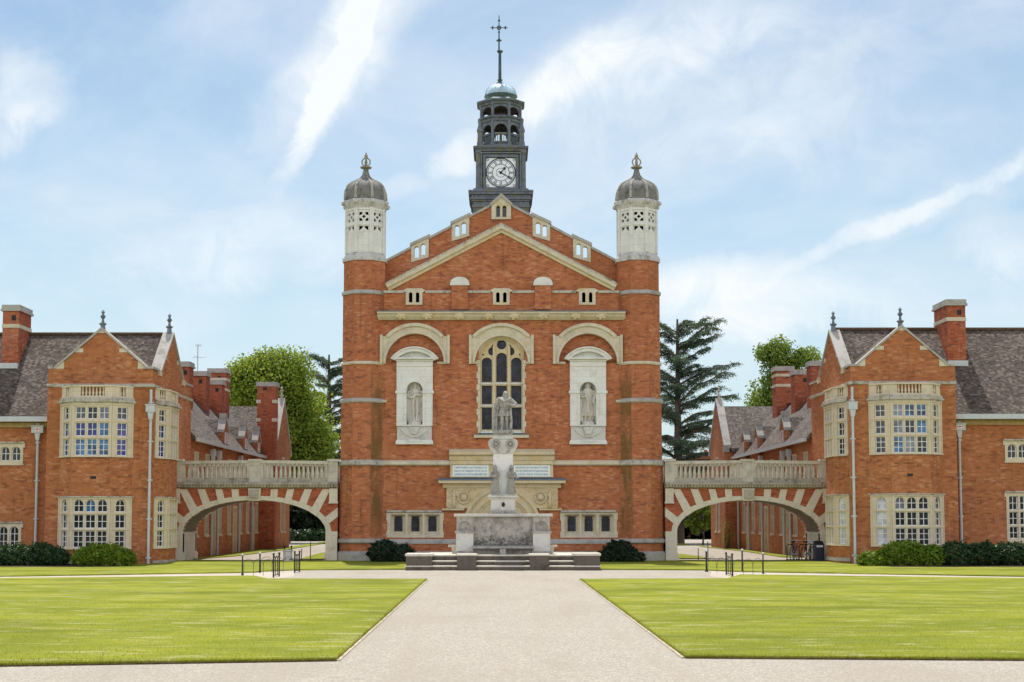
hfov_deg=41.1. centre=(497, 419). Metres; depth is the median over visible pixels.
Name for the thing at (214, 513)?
doorway
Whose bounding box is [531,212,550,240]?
parapet window
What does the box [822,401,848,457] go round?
bay window
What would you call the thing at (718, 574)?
narrow path
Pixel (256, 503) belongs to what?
wall window
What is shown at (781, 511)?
wall window
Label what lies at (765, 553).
lawn
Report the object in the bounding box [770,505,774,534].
wall window
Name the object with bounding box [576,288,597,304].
band window
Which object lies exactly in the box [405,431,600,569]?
fountain
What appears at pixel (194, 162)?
sky
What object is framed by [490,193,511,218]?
apex window
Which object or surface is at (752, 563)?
hoop fence
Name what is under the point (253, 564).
hoop fence
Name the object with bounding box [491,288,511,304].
band window
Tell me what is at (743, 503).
wall window
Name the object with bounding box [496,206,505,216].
window pane
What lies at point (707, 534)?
shaded bushes
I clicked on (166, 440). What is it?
bay window
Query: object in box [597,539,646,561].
shrub
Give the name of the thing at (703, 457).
distant house
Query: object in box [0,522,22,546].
stone window
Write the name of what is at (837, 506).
bay window
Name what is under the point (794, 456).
wall window
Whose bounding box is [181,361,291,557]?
wing
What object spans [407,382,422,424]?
statue
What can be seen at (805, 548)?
bicycle
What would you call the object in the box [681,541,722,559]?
rail
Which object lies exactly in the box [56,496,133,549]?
bay window
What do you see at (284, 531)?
wall window
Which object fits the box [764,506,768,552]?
pilaster
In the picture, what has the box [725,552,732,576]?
iron railing
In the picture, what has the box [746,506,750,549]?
doorway
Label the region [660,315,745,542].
cedar tree
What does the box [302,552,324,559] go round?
lawn
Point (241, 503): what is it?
wall window
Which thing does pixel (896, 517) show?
bay window
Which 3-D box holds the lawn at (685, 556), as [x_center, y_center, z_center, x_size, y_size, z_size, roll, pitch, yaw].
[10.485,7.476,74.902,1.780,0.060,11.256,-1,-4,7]
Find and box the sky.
[0,0,1023,459]
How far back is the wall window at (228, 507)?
80.14 m
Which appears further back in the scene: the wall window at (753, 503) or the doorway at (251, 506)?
the doorway at (251, 506)
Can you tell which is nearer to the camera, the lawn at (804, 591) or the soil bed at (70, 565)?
the lawn at (804, 591)
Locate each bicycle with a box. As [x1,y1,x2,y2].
[789,540,800,559]
[800,540,813,559]
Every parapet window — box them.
[410,234,429,261]
[450,213,470,240]
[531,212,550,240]
[572,234,591,261]
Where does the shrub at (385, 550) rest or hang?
on the gravel path at (503, 626)
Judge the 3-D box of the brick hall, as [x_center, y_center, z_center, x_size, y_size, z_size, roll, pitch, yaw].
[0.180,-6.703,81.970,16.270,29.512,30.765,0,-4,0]
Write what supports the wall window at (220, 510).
in the wing at (222, 428)
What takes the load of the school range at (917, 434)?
on the gravel path at (503, 626)
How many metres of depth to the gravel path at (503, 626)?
21.22 m
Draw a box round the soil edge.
[0,657,1023,666]
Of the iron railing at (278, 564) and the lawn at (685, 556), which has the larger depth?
the lawn at (685, 556)
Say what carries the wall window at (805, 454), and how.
in the wing at (780, 428)
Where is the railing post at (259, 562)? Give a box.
[258,552,260,572]
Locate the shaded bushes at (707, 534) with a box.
[683,475,710,538]
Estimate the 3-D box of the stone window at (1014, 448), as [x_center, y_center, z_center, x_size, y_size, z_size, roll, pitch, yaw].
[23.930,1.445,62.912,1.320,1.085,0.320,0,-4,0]
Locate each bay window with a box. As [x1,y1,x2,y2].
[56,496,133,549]
[59,402,134,457]
[152,496,178,548]
[154,404,179,460]
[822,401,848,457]
[823,494,850,545]
[867,399,943,454]
[868,493,945,546]
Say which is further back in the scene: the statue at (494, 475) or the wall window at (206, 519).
the wall window at (206, 519)
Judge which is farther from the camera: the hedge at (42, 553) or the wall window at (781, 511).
the wall window at (781, 511)
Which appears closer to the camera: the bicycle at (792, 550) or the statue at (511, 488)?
the statue at (511, 488)
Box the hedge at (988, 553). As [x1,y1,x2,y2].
[935,539,1023,565]
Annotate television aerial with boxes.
[191,344,201,370]
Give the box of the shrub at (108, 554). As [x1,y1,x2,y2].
[68,541,138,565]
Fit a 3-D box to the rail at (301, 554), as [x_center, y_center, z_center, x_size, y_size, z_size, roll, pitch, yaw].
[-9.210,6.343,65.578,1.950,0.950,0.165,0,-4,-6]
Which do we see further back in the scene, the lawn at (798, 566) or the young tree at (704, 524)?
the young tree at (704, 524)
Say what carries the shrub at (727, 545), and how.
on the lawn at (765, 553)
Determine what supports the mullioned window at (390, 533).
in the brick hall
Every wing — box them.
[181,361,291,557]
[709,361,820,557]
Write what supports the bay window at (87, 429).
in the school range at (95, 437)
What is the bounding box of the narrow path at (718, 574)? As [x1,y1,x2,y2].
[0,571,1023,577]
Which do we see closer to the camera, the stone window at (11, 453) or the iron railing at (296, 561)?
the iron railing at (296, 561)
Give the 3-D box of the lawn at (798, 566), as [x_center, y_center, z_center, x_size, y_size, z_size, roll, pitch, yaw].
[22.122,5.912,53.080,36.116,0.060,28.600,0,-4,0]
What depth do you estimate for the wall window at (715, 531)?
95.33 m
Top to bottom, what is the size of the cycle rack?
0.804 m
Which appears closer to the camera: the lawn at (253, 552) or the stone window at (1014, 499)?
the stone window at (1014, 499)
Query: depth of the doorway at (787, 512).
76.02 m
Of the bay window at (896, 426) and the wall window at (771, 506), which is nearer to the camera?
the bay window at (896, 426)
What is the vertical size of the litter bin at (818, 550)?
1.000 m
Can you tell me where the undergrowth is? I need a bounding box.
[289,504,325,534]
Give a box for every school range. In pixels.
[0,305,192,563]
[809,299,1023,563]
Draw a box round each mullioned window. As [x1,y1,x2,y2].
[386,513,443,537]
[560,513,617,537]
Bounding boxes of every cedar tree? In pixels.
[306,352,342,458]
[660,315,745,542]
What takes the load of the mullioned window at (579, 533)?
in the brick hall
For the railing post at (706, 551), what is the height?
0.884 m
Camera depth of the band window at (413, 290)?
67.04 m
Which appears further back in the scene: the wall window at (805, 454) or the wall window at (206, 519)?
the wall window at (206, 519)
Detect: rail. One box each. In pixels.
[285,542,310,560]
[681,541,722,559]
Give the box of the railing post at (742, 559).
[741,549,743,570]
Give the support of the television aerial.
attached to the wing at (222, 428)
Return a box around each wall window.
[194,451,198,460]
[204,515,209,536]
[205,454,209,476]
[219,508,222,535]
[227,505,231,534]
[240,503,242,534]
[246,502,249,533]
[255,502,258,532]
[280,502,282,532]
[283,503,285,532]
[714,503,716,532]
[718,503,720,532]
[742,502,745,532]
[751,502,754,533]
[758,503,760,534]
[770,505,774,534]
[779,508,782,535]
[792,454,796,477]
[792,514,797,536]
[803,451,807,468]
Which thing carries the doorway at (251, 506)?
in the wing at (222, 428)
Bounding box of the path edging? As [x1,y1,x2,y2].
[337,579,684,660]
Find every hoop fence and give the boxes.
[244,559,272,574]
[733,558,762,573]
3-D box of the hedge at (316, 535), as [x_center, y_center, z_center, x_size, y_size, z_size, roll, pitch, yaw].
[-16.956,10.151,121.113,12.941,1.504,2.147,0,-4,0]
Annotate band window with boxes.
[404,288,424,304]
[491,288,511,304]
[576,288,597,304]
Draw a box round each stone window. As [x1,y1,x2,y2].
[0,442,24,464]
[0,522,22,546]
[1003,439,1023,462]
[1004,491,1023,542]
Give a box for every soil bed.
[0,563,136,566]
[889,564,1023,566]
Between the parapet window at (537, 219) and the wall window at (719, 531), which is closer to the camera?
the parapet window at (537, 219)
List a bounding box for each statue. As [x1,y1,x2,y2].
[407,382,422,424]
[489,465,499,493]
[492,391,517,430]
[506,465,518,493]
[580,382,595,424]
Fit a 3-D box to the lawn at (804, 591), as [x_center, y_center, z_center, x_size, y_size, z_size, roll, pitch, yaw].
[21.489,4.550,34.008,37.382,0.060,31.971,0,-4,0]
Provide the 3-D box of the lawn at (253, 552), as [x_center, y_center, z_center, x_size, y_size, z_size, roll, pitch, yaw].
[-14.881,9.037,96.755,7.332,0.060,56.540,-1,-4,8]
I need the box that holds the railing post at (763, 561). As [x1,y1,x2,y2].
[762,552,763,573]
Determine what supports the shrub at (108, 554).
on the soil bed at (70, 565)
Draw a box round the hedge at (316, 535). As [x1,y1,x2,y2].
[289,528,325,540]
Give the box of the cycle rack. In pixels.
[786,544,812,559]
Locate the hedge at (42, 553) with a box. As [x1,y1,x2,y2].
[0,540,71,565]
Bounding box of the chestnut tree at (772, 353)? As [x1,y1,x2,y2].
[742,334,821,405]
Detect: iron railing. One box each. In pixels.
[272,552,280,576]
[294,551,300,572]
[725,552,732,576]
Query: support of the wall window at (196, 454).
in the wing at (222, 428)
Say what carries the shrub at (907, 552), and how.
on the soil bed at (957, 566)
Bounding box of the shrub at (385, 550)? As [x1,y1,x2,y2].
[365,539,416,561]
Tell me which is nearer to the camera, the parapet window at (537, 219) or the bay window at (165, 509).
the bay window at (165, 509)
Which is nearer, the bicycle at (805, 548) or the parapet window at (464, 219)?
the bicycle at (805, 548)
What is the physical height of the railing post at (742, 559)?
0.908 m
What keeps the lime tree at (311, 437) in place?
on the ground
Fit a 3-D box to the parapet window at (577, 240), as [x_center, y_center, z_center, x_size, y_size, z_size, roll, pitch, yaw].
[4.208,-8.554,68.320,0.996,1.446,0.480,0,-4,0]
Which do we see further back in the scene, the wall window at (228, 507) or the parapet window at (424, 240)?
the wall window at (228, 507)
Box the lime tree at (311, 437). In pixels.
[224,344,340,542]
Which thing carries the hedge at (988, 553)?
on the soil bed at (957, 566)
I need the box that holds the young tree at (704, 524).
[683,505,710,544]
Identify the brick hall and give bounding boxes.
[337,19,665,560]
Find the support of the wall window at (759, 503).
in the wing at (780, 428)
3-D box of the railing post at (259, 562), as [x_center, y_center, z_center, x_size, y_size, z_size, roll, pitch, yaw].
[-9.142,5.484,52.496,0.097,0.800,0.092,0,-4,0]
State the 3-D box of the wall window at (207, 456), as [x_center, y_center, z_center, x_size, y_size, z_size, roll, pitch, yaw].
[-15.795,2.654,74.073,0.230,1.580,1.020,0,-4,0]
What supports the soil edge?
on the gravel path at (503, 626)
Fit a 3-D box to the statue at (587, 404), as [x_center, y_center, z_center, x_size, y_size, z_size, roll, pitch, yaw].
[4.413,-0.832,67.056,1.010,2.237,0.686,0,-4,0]
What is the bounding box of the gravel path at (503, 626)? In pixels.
[0,539,1023,681]
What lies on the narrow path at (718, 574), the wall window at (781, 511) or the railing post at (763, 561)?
the railing post at (763, 561)
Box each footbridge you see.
[175,459,339,559]
[663,459,826,559]
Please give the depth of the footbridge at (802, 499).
66.45 m
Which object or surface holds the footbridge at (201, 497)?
on the gravel path at (503, 626)
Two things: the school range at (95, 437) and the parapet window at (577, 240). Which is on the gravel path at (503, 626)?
the school range at (95, 437)
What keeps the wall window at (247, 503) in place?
in the wing at (222, 428)
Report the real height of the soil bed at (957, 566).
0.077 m
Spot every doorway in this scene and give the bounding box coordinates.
[213,511,215,554]
[232,506,236,552]
[250,506,254,549]
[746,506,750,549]
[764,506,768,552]
[786,510,788,554]
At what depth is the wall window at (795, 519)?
74.12 m
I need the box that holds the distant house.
[687,450,709,536]
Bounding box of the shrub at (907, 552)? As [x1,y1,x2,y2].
[854,539,949,565]
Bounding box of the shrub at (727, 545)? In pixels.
[720,521,732,548]
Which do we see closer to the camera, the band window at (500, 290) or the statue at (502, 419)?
the statue at (502, 419)
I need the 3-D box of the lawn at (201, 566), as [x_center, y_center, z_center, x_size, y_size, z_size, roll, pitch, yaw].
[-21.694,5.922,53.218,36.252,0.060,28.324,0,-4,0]
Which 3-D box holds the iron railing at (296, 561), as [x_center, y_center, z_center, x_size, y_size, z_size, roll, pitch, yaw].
[-7.778,5.503,52.954,0.089,0.828,0.753,-1,-4,8]
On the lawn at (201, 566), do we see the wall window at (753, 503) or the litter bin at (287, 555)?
the litter bin at (287, 555)
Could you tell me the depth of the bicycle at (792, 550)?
67.09 m
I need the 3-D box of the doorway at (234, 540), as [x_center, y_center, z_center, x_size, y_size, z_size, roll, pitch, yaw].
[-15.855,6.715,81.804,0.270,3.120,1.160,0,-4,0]
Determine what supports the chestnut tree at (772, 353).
on the ground
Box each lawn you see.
[0,560,405,576]
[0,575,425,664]
[194,542,324,559]
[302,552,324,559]
[581,574,1023,659]
[600,560,1023,576]
[678,553,704,558]
[696,545,800,557]
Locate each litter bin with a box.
[282,545,292,560]
[813,541,824,560]
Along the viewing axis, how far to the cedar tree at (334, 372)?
129.21 m
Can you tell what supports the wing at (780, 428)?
on the gravel path at (503, 626)
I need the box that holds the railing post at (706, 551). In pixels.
[705,549,707,571]
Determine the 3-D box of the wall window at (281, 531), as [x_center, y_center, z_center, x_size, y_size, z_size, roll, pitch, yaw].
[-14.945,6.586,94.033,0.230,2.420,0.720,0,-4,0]
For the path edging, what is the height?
0.020 m

